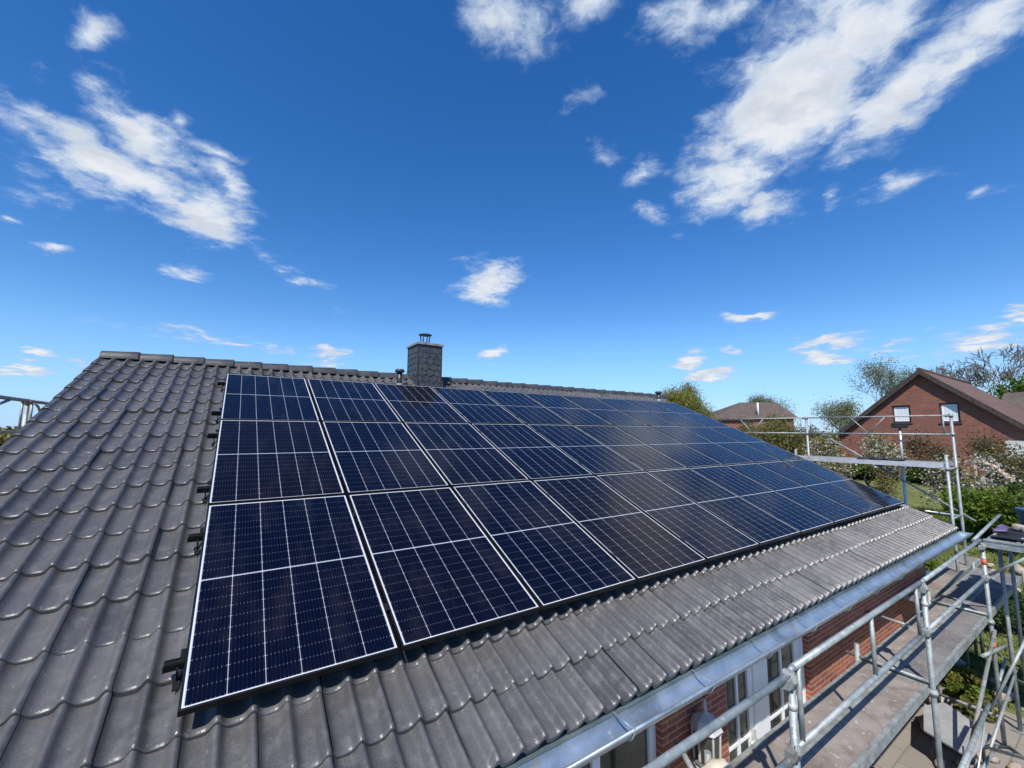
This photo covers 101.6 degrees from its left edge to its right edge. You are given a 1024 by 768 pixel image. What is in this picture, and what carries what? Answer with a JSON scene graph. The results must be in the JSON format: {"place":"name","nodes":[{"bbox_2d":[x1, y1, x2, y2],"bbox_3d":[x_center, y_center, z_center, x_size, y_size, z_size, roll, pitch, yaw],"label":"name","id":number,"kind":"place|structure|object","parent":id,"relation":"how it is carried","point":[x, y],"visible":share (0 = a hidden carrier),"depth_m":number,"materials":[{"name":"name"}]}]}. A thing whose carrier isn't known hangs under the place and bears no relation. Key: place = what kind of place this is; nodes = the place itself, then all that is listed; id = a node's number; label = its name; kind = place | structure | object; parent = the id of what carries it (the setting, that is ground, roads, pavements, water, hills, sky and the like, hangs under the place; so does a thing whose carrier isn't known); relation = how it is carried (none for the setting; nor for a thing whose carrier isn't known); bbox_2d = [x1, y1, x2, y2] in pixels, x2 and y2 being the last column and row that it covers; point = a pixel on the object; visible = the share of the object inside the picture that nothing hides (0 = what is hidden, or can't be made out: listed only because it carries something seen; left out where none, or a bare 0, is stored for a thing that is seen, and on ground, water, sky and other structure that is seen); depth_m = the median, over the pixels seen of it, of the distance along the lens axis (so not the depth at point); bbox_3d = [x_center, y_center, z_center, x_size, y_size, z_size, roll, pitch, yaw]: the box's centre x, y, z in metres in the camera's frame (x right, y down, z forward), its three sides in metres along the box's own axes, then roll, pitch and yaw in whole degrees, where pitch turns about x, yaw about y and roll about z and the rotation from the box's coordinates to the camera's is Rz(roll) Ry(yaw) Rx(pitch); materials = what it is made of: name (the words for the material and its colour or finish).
{"place":"outdoors","nodes":[
{"label":"outdoors","id":0,"kind":"place"},
{"bbox_2d":[0,0,1023,432],"label":"sky","id":1,"kind":"structure","parent":0,"point":[735,199],"materials":[{"name":"blue"}]},
{"bbox_2d":[701,758,732,767],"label":"stone block","id":2,"kind":"structure","parent":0,"point":[717,763],"depth_m":3.00,"materials":[{"name":"stone"}]},
{"bbox_2d":[803,434,1023,717],"bbox_3d":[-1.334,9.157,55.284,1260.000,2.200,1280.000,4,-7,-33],"label":"ground","id":3,"kind":"structure","parent":0,"point":[916,500],"depth_m":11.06,"materials":[{"name":"plant"}]},
{"bbox_2d":[0,427,16,445],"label":"horizon tree","id":4,"kind":"object","parent":3,"relation":"on","point":[4,438],"visible":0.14,"depth_m":43.30,"materials":[{"name":"green plant"}]},
{"bbox_2d":[0,395,48,433],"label":"scaffold","id":5,"kind":"object","parent":3,"relation":"on","point":[26,414],"visible":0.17,"depth_m":5.52,"materials":[{"name":"metal"}]},
{"bbox_2d":[0,333,973,767],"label":"brick house","id":6,"kind":"structure","parent":3,"relation":"on","point":[106,463],"depth_m":2.92,"materials":[{"name":"tile"}]},
{"bbox_2d":[217,379,684,406],"bbox_3d":[0.382,0.361,8.722,10.712,0.179,0.082,4,-7,-33],"label":"mounting rail","id":7,"kind":"object","parent":6,"relation":"attached to","point":[222,384],"visible":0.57,"depth_m":5.81,"materials":[{"name":"black metal"}]},
{"bbox_2d":[480,390,571,424],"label":"solar panel","id":8,"kind":"object","parent":7,"relation":"attached to","point":[524,408],"visible":0.88,"depth_m":7.91,"materials":[{"name":"blue glass"}]},
{"bbox_2d":[561,395,647,425],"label":"solar panel","id":9,"kind":"object","parent":7,"relation":"attached to","point":[613,416],"visible":0.9,"depth_m":9.08,"materials":[{"name":"blue glass"}]},
{"bbox_2d":[595,397,677,425],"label":"solar panel","id":10,"kind":"object","parent":7,"relation":"attached to","point":[644,416],"visible":0.88,"depth_m":9.67,"materials":[{"name":"blue glass"}]},
{"bbox_2d":[624,399,705,426],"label":"solar panel","id":11,"kind":"object","parent":7,"relation":"attached to","point":[678,419],"visible":0.91,"depth_m":10.26,"materials":[{"name":"blue glass"}]},
{"bbox_2d":[211,408,719,422],"bbox_3d":[0.936,0.710,7.841,10.712,0.179,0.082,4,-7,-33],"label":"mounting rail","id":12,"kind":"object","parent":6,"relation":"attached to","point":[216,413],"visible":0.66,"depth_m":4.93,"materials":[{"name":"black metal"}]},
{"bbox_2d":[220,373,319,420],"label":"solar panel","id":13,"kind":"object","parent":12,"relation":"attached to","point":[252,397],"visible":0.93,"depth_m":5.55,"materials":[{"name":"blue glass"}]},
{"bbox_2d":[307,378,401,422],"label":"solar panel","id":14,"kind":"object","parent":12,"relation":"attached to","point":[346,401],"visible":0.94,"depth_m":6.13,"materials":[{"name":"blue glass"}]},
{"bbox_2d":[374,383,468,422],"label":"solar panel","id":15,"kind":"object","parent":12,"relation":"attached to","point":[415,403],"visible":0.88,"depth_m":6.73,"materials":[{"name":"blue glass"}]},
{"bbox_2d":[431,387,524,423],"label":"solar panel","id":16,"kind":"object","parent":12,"relation":"attached to","point":[474,406],"visible":0.9,"depth_m":7.32,"materials":[{"name":"blue glass"}]},
{"bbox_2d":[524,393,612,425],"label":"solar panel","id":17,"kind":"object","parent":12,"relation":"attached to","point":[571,412],"visible":0.91,"depth_m":8.49,"materials":[{"name":"blue glass"}]},
{"bbox_2d":[652,401,729,426],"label":"solar panel","id":18,"kind":"object","parent":12,"relation":"attached to","point":[706,421],"visible":0.88,"depth_m":10.85,"materials":[{"name":"blue glass"}]},
{"bbox_2d":[207,429,744,446],"bbox_3d":[1.257,0.913,7.332,10.712,0.179,0.082,4,-7,-33],"label":"mounting rail","id":19,"kind":"object","parent":6,"relation":"attached to","point":[211,435],"visible":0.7,"depth_m":4.42,"materials":[{"name":"black metal"}]},
{"bbox_2d":[207,420,344,506],"bbox_3d":[-2.417,0.723,4.289,1.038,0.035,1.720,4,16,-33],"label":"solar panel","id":20,"kind":"object","parent":19,"relation":"attached to","point":[259,460],"visible":0.93,"depth_m":4.10,"materials":[{"name":"blue glass"}]},
{"bbox_2d":[322,421,449,495],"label":"solar panel","id":21,"kind":"object","parent":19,"relation":"attached to","point":[370,457],"visible":0.94,"depth_m":4.70,"materials":[{"name":"blue glass"}]},
{"bbox_2d":[403,422,529,487],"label":"solar panel","id":22,"kind":"object","parent":19,"relation":"attached to","point":[459,454],"visible":0.9,"depth_m":5.30,"materials":[{"name":"blue glass"}]},
{"bbox_2d":[471,423,592,480],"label":"solar panel","id":23,"kind":"object","parent":19,"relation":"attached to","point":[530,453],"visible":0.91,"depth_m":5.89,"materials":[{"name":"blue glass"}]},
{"bbox_2d":[614,425,722,467],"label":"solar panel","id":24,"kind":"object","parent":19,"relation":"attached to","point":[678,451],"visible":0.9,"depth_m":7.67,"materials":[{"name":"blue glass"}]},
{"bbox_2d":[681,426,780,462],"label":"solar panel","id":25,"kind":"object","parent":19,"relation":"attached to","point":[737,447],"visible":0.88,"depth_m":8.85,"materials":[{"name":"blue glass"}]},
{"bbox_2d":[709,427,803,460],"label":"solar panel","id":26,"kind":"object","parent":19,"relation":"attached to","point":[761,445],"visible":0.9,"depth_m":9.43,"materials":[{"name":"blue glass"}]},
{"bbox_2d":[196,451,788,503],"bbox_3d":[1.807,1.260,6.458,10.712,0.179,0.082,4,-7,-33],"label":"mounting rail","id":27,"kind":"object","parent":6,"relation":"attached to","point":[203,489],"visible":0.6,"depth_m":3.55,"materials":[{"name":"black metal"}]},
{"bbox_2d":[526,424,644,475],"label":"solar panel","id":28,"kind":"object","parent":27,"relation":"attached to","point":[592,455],"visible":0.93,"depth_m":6.49,"materials":[{"name":"blue glass"}]},
{"bbox_2d":[574,425,687,470],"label":"solar panel","id":29,"kind":"object","parent":27,"relation":"attached to","point":[639,453],"visible":0.87,"depth_m":7.09,"materials":[{"name":"blue glass"}]},
{"bbox_2d":[650,426,754,464],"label":"solar panel","id":30,"kind":"object","parent":27,"relation":"attached to","point":[713,450],"visible":0.9,"depth_m":8.26,"materials":[{"name":"blue glass"}]},
{"bbox_2d":[187,465,823,554],"bbox_3d":[2.143,1.472,5.924,10.712,0.179,0.082,4,-7,-33],"label":"mounting rail","id":31,"kind":"object","parent":6,"relation":"attached to","point":[197,537],"visible":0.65,"depth_m":3.01,"materials":[{"name":"black metal"}]},
{"bbox_2d":[595,471,759,561],"bbox_3d":[1.986,1.550,5.220,1.038,0.036,1.720,4,16,-33],"label":"solar panel","id":32,"kind":"object","parent":31,"relation":"on","point":[705,533],"visible":0.94,"depth_m":5.06,"materials":[{"name":"blue glass"}]},
{"bbox_2d":[647,468,800,545],"bbox_3d":[2.866,1.617,5.801,1.038,0.035,1.720,4,16,-33],"label":"solar panel","id":33,"kind":"object","parent":31,"relation":"attached to","point":[761,527],"visible":0.94,"depth_m":5.65,"materials":[{"name":"blue glass"}]},
{"bbox_2d":[726,463,861,523],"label":"solar panel","id":34,"kind":"object","parent":31,"relation":"attached to","point":[825,507],"visible":0.94,"depth_m":6.84,"materials":[{"name":"blue glass"}]},
{"bbox_2d":[162,492,885,691],"bbox_3d":[2.683,1.813,5.066,10.712,0.179,0.082,4,-7,-33],"label":"mounting rail","id":35,"kind":"object","parent":6,"relation":"attached to","point":[175,664],"visible":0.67,"depth_m":2.15,"materials":[{"name":"black metal"}]},
{"bbox_2d":[177,495,399,717],"bbox_3d":[-1.537,1.278,2.893,1.038,0.036,1.720,5,16,-33],"label":"solar panel","id":36,"kind":"object","parent":35,"relation":"attached to","point":[287,591],"visible":1,"depth_m":2.61,"materials":[{"name":"blue glass"}]},
{"bbox_2d":[348,487,540,651],"bbox_3d":[-0.658,1.348,3.475,1.038,0.036,1.720,4,16,-33],"label":"solar panel","id":37,"kind":"object","parent":35,"relation":"attached to","point":[442,569],"visible":1,"depth_m":3.24,"materials":[{"name":"blue glass"}]},
{"bbox_2d":[452,480,636,610],"bbox_3d":[0.223,1.415,4.056,1.038,0.036,1.720,4,16,-33],"label":"solar panel","id":38,"kind":"object","parent":35,"relation":"attached to","point":[553,553],"visible":0.98,"depth_m":3.85,"materials":[{"name":"blue glass"}]},
{"bbox_2d":[532,476,706,581],"bbox_3d":[1.105,1.485,4.638,1.038,0.037,1.720,5,16,-33],"label":"solar panel","id":39,"kind":"object","parent":35,"relation":"attached to","point":[639,544],"visible":0.97,"depth_m":4.46,"materials":[{"name":"blue glass"}]},
{"bbox_2d":[690,465,834,533],"bbox_3d":[3.748,1.687,6.383,1.038,0.035,1.720,4,16,-33],"label":"solar panel","id":40,"kind":"object","parent":35,"relation":"attached to","point":[797,516],"visible":0.94,"depth_m":6.25,"materials":[{"name":"blue glass"}]},
{"bbox_2d":[757,461,884,515],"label":"solar panel","id":41,"kind":"object","parent":35,"relation":"attached to","point":[852,501],"visible":0.94,"depth_m":7.43,"materials":[{"name":"blue glass"}]},
{"bbox_2d":[784,459,904,508],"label":"solar panel","id":42,"kind":"object","parent":35,"relation":"attached to","point":[886,501],"visible":0.93,"depth_m":8.02,"materials":[{"name":"blue glass"}]},
{"bbox_2d":[582,724,757,767],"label":"window","id":43,"kind":"structure","parent":6,"relation":"in","point":[638,752],"depth_m":3.36,"materials":[{"name":"glass"}]},
{"bbox_2d":[689,695,722,767],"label":"lantern","id":44,"kind":"object","parent":6,"relation":"attached to","point":[700,719],"visible":0.61,"depth_m":3.51,"materials":[{"name":"metal"}]},
{"bbox_2d":[726,667,754,761],"bbox_3d":[2.248,3.596,4.148,0.535,1.960,0.055,4,-7,-33],"label":"door","id":45,"kind":"structure","parent":6,"relation":"in","point":[739,687],"depth_m":4.19,"materials":[{"name":"white plastic"}]},
{"bbox_2d":[758,639,799,735],"bbox_3d":[2.969,3.652,4.623,0.975,1.960,0.055,4,-7,-33],"label":"door","id":46,"kind":"structure","parent":6,"relation":"in","point":[773,707],"depth_m":4.60,"materials":[{"name":"white plastic"}]},
{"bbox_2d":[660,384,701,412],"bbox_3d":[13.098,3.140,32.904,3.480,6.225,4.643,-2,-7,24],"label":"leafy tree","id":47,"kind":"object","parent":3,"relation":"on","point":[686,399],"visible":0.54,"depth_m":32.13,"materials":[{"name":"green plant"}]},
{"bbox_2d":[667,381,720,420],"bbox_3d":[13.739,2.935,34.048,5.992,6.873,4.265,1,-6,-6],"label":"leafy tree","id":48,"kind":"object","parent":3,"relation":"on","point":[703,411],"visible":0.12,"depth_m":33.62,"materials":[{"name":"green plant"}]},
{"bbox_2d":[711,402,798,431],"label":"hipped house","id":49,"kind":"structure","parent":3,"relation":"on","point":[742,410],"depth_m":66.23,"materials":[{"name":"brown tile"}]},
{"bbox_2d":[746,392,799,420],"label":"pale tree","id":50,"kind":"object","parent":3,"relation":"on","point":[760,399],"visible":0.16,"depth_m":79.77,"materials":[{"name":"green plant"}]},
{"bbox_2d":[752,414,799,439],"bbox_3d":[16.595,3.712,25.666,3.099,3.754,3.661,-5,-8,38],"label":"twiggy shrub","id":51,"kind":"object","parent":3,"relation":"on","point":[782,426],"visible":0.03,"depth_m":25.37,"materials":[{"name":"green plant"}]},
{"bbox_2d":[738,412,814,454],"bbox_3d":[12.612,3.241,20.291,3.466,3.667,4.278,-3,-7,27],"label":"olive bush","id":52,"kind":"object","parent":3,"relation":"on","point":[786,441],"visible":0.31,"depth_m":19.38,"materials":[{"name":"green plant"}]},
{"bbox_2d":[793,424,843,464],"bbox_3d":[15.524,3.623,21.858,3.716,3.023,2.450,4,-7,-33],"label":"olive bush","id":53,"kind":"object","parent":3,"relation":"on","point":[813,435],"visible":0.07,"depth_m":21.51,"materials":[{"name":"green plant"}]},
{"bbox_2d":[795,428,865,478],"bbox_3d":[13.284,3.593,17.638,2.278,3.497,2.990,-3,-7,29],"label":"blossom tree","id":54,"kind":"object","parent":3,"relation":"on","point":[836,467],"visible":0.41,"depth_m":17.32,"materials":[{"name":"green plant"}]},
{"bbox_2d":[802,395,870,432],"bbox_3d":[25.163,3.353,32.095,3.538,5.672,4.012,1,-6,-3],"label":"pale tree","id":55,"kind":"object","parent":3,"relation":"on","point":[843,409],"visible":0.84,"depth_m":31.80,"materials":[{"name":"green plant"}]},
{"bbox_2d":[714,413,978,666],"bbox_3d":[6.364,3.151,10.973,0.769,4.560,7.847,4,-7,-33],"label":"gable scaffold","id":56,"kind":"object","parent":3,"relation":"on","point":[946,465],"visible":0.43,"depth_m":8.41,"materials":[{"name":"metal"}]},
{"bbox_2d":[857,457,905,460],"bbox_3d":[7.745,1.565,8.779,0.352,0.071,0.786,4,-7,-33],"label":"folded tarpaulin","id":57,"kind":"object","parent":56,"relation":"on","point":[883,458],"visible":0.86,"depth_m":8.68,"materials":[{"name":"plastic"}]},
{"bbox_2d":[843,464,878,478],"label":"hedge bush","id":58,"kind":"object","parent":3,"relation":"on","point":[862,468],"visible":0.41,"depth_m":21.47,"materials":[{"name":"green plant"}]},
{"bbox_2d":[851,463,905,479],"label":"hedge bush","id":59,"kind":"object","parent":3,"relation":"on","point":[871,474],"visible":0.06,"depth_m":21.81,"materials":[{"name":"green plant"}]},
{"bbox_2d":[849,430,913,489],"bbox_3d":[15.855,3.451,17.910,3.427,2.966,2.180,4,-7,-33],"label":"blossom tree","id":60,"kind":"object","parent":3,"relation":"on","point":[873,447],"visible":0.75,"depth_m":17.80,"materials":[{"name":"white plant"}]},
{"bbox_2d":[867,468,908,500],"bbox_3d":[15.105,4.083,16.847,1.501,1.482,1.128,4,-7,-33],"label":"fruit tree","id":61,"kind":"object","parent":3,"relation":"on","point":[885,483],"visible":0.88,"depth_m":16.71,"materials":[{"name":"green plant"}]},
{"bbox_2d":[842,352,946,401],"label":"budding tree","id":62,"kind":"object","parent":3,"relation":"on","point":[892,381],"visible":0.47,"depth_m":40.85,"materials":[{"name":"green plant"}]},
{"bbox_2d":[890,425,908,504],"bbox_3d":[8.326,3.016,8.757,0.100,4.308,0.280,4,-7,-33],"label":"telescopic brush","id":63,"kind":"object","parent":3,"relation":"on","point":[899,427],"visible":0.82,"depth_m":8.88,"materials":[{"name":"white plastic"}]},
{"bbox_2d":[914,714,928,734],"bbox_3d":[5.923,4.856,5.953,0.283,0.227,0.413,-5,-8,42],"label":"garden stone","id":64,"kind":"object","parent":3,"relation":"on","point":[919,719],"visible":0.19,"depth_m":5.98,"materials":[{"name":"stone"}]},
{"bbox_2d":[828,367,1023,478],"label":"gabled house","id":65,"kind":"structure","parent":3,"relation":"on","point":[966,404],"depth_m":23.06,"materials":[{"name":"red brick"}]},
{"bbox_2d":[891,405,912,423],"bbox_3d":[22.363,1.764,23.981,0.200,1.050,0.920,4,-7,-33],"label":"window","id":66,"kind":"structure","parent":65,"relation":"in","point":[904,410],"depth_m":24.01,"materials":[{"name":"glass"}]},
{"bbox_2d":[939,403,962,423],"bbox_3d":[23.440,1.574,22.372,0.200,1.130,0.890,4,-7,-33],"label":"window","id":67,"kind":"structure","parent":65,"relation":"in","point":[945,408],"depth_m":22.40,"materials":[{"name":"glass"}]},
{"bbox_2d":[900,466,951,482],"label":"hedge bush","id":68,"kind":"object","parent":3,"relation":"on","point":[910,475],"visible":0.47,"depth_m":20.11,"materials":[{"name":"green plant"}]},
{"bbox_2d":[892,424,968,483],"bbox_3d":[19.961,3.438,19.969,2.236,3.110,2.792,1,-6,-8],"label":"twiggy shrub","id":69,"kind":"object","parent":3,"relation":"on","point":[910,443],"visible":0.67,"depth_m":20.16,"materials":[{"name":"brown plant"}]},
{"bbox_2d":[925,559,942,570],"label":"lawn shrub","id":70,"kind":"object","parent":3,"relation":"on","point":[931,565],"visible":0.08,"depth_m":10.58,"materials":[{"name":"green plant"}]},
{"bbox_2d":[925,695,952,706],"bbox_3d":[6.608,4.915,6.453,0.381,0.220,0.288,0,-6,4],"label":"garden stone","id":71,"kind":"object","parent":3,"relation":"on","point":[943,699],"visible":0.14,"depth_m":6.38,"materials":[{"name":"stone"}]},
{"bbox_2d":[953,658,965,666],"bbox_3d":[8.055,5.058,7.654,0.298,0.201,0.280,0,-6,2],"label":"garden stone","id":72,"kind":"object","parent":3,"relation":"on","point":[960,662],"visible":0.11,"depth_m":7.53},
{"bbox_2d":[913,448,1010,506],"bbox_3d":[13.953,3.234,12.898,2.465,2.431,2.324,4,-7,-33],"label":"blossom tree","id":73,"kind":"object","parent":3,"relation":"on","point":[940,484],"visible":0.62,"depth_m":13.24,"materials":[{"name":"bark"},{"name":"pale pinkish white blossom"}]},
{"bbox_2d":[952,698,975,721],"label":"rockery plant","id":74,"kind":"object","parent":3,"relation":"on","point":[967,712],"visible":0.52,"depth_m":6.00,"materials":[{"name":"green plant"}]},
{"bbox_2d":[944,665,990,690],"bbox_3d":[7.393,4.860,6.831,0.630,0.440,0.510,4,-7,-33],"label":"rockery plant","id":75,"kind":"object","parent":3,"relation":"on","point":[959,675],"visible":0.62,"depth_m":6.84,"materials":[{"name":"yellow plant"}]},
{"bbox_2d":[944,682,996,706],"bbox_3d":[7.051,4.802,6.452,0.550,0.465,0.573,4,-7,-33],"label":"rockery plant","id":76,"kind":"object","parent":3,"relation":"on","point":[953,691],"visible":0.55,"depth_m":6.40,"materials":[{"name":"green plant"}]},
{"bbox_2d":[929,343,1023,394],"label":"bare tree","id":77,"kind":"object","parent":3,"relation":"on","point":[1010,371],"visible":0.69,"depth_m":40.14,"materials":[{"name":"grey plant"}]},
{"bbox_2d":[958,693,998,722],"bbox_3d":[7.037,4.837,6.322,0.629,0.370,0.438,9,-10,-53],"label":"rockery plant","id":78,"kind":"object","parent":3,"relation":"on","point":[990,718],"visible":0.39,"depth_m":6.22,"materials":[{"name":"green plant"}]},
{"bbox_2d":[938,484,1023,535],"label":"round bush","id":79,"kind":"object","parent":3,"relation":"on","point":[982,508],"visible":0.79,"depth_m":11.15,"materials":[{"name":"green plant"}]},
{"bbox_2d":[948,366,1023,393],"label":"bare tree","id":80,"kind":"object","parent":3,"relation":"on","point":[961,375],"visible":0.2,"depth_m":42.02,"materials":[{"name":"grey plant"}]},
{"bbox_2d":[958,429,1019,487],"bbox_3d":[20.872,3.171,18.148,2.701,3.158,1.953,6,-8,-42],"label":"twiggy shrub","id":81,"kind":"object","parent":3,"relation":"on","point":[986,445],"visible":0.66,"depth_m":18.04,"materials":[{"name":"brown plant"}]},
{"bbox_2d":[959,440,1023,483],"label":"twiggy shrub","id":82,"kind":"object","parent":3,"relation":"on","point":[1017,460],"visible":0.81,"depth_m":14.96,"materials":[{"name":"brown plant"}]},
{"bbox_2d":[964,451,1023,488],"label":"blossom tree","id":83,"kind":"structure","parent":3,"relation":"on","point":[992,467],"depth_m":13.05,"materials":[{"name":"plant"}]},
{"bbox_2d":[992,684,1013,702],"bbox_3d":[7.809,4.937,6.650,0.485,0.234,0.270,4,-7,-33],"label":"garden stone","id":84,"kind":"object","parent":3,"relation":"on","point":[1004,692],"visible":0.35,"depth_m":6.54,"materials":[{"name":"stone"}]},
{"bbox_2d":[985,590,1023,633],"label":"dark shrub","id":85,"kind":"object","parent":3,"relation":"on","point":[999,616],"visible":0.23,"depth_m":8.41,"materials":[{"name":"green plant"}]},
{"bbox_2d":[987,371,1023,399],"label":"evergreen tree","id":86,"kind":"object","parent":3,"relation":"on","point":[1018,387],"visible":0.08,"depth_m":35.69,"materials":[{"name":"green plant"}]},
{"bbox_2d":[995,481,1023,503],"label":"round bush","id":87,"kind":"object","parent":3,"relation":"on","point":[1015,488],"visible":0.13,"depth_m":11.69,"materials":[{"name":"green plant"}]},
{"bbox_2d":[1001,392,1023,410],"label":"house","id":88,"kind":"structure","parent":3,"relation":"on","point":[1016,399],"depth_m":29.52,"materials":[{"name":"grey tile"}]},
{"bbox_2d":[1001,441,1023,485],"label":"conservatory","id":89,"kind":"object","parent":3,"relation":"on","point":[1013,443],"visible":0.23,"depth_m":19.14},
{"bbox_2d":[1014,564,1023,574],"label":"garden stone","id":90,"kind":"object","parent":3,"relation":"on","point":[1018,568],"visible":0.63,"depth_m":9.98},
{"bbox_2d":[869,688,1023,767],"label":"patio","id":91,"kind":"structure","parent":0,"point":[909,745],"depth_m":5.57,"materials":[{"name":"stone"}]},
{"bbox_2d":[642,514,1023,767],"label":"eaves scaffold","id":92,"kind":"object","parent":91,"relation":"on","point":[858,713],"visible":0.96,"depth_m":4.07,"materials":[{"name":"metal"}]},
{"bbox_2d":[923,702,991,767],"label":"garden table","id":93,"kind":"object","parent":91,"relation":"on","point":[955,728],"visible":0.75,"depth_m":5.36,"materials":[{"name":"grey metal"}]},
{"bbox_2d":[958,527,1023,767],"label":"scaffolding","id":94,"kind":"object","parent":91,"relation":"on","point":[1008,545],"visible":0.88,"depth_m":5.77,"materials":[{"name":"metal"}]},
{"bbox_2d":[990,530,1023,541],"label":"rubber mat","id":95,"kind":"object","parent":94,"relation":"on","point":[1012,534],"visible":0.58,"depth_m":6.07,"materials":[{"name":"rubber"}]},
{"bbox_2d":[992,524,1008,531],"bbox_3d":[7.426,2.188,6.338,0.504,0.080,0.154,4,-7,-33],"label":"plastic bag","id":96,"kind":"object","parent":95,"relation":"on","point":[1001,528],"visible":1,"depth_m":6.25,"materials":[{"name":"plastic"}]},
{"bbox_2d":[1011,524,1023,531],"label":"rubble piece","id":97,"kind":"object","parent":94,"relation":"on","point":[1016,527],"visible":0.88,"depth_m":6.38,"materials":[{"name":"stone"}]},
{"bbox_2d":[1015,507,1023,524],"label":"plastic bucket","id":98,"kind":"object","parent":94,"relation":"on","point":[1020,512],"visible":0.88,"depth_m":6.50,"materials":[{"name":"plastic"}]},
{"bbox_2d":[986,755,999,763],"bbox_3d":[6.166,4.816,5.362,0.130,0.073,0.115,4,-7,-33],"label":"rubble stone","id":99,"kind":"object","parent":91,"relation":"on","point":[995,760],"visible":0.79,"depth_m":5.33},
{"bbox_2d":[985,744,1021,754],"bbox_3d":[6.262,4.830,5.533,0.731,0.036,0.182,-1,-6,8],"label":"garden hose","id":100,"kind":"object","parent":91,"relation":"on","point":[1004,746],"visible":0.36,"depth_m":5.55,"materials":[{"name":"black rubber"}]},
{"bbox_2d":[1007,761,1021,767],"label":"rubble stone","id":101,"kind":"object","parent":91,"relation":"on","point":[1013,764],"visible":1,"depth_m":5.23,"materials":[{"name":"stone"}]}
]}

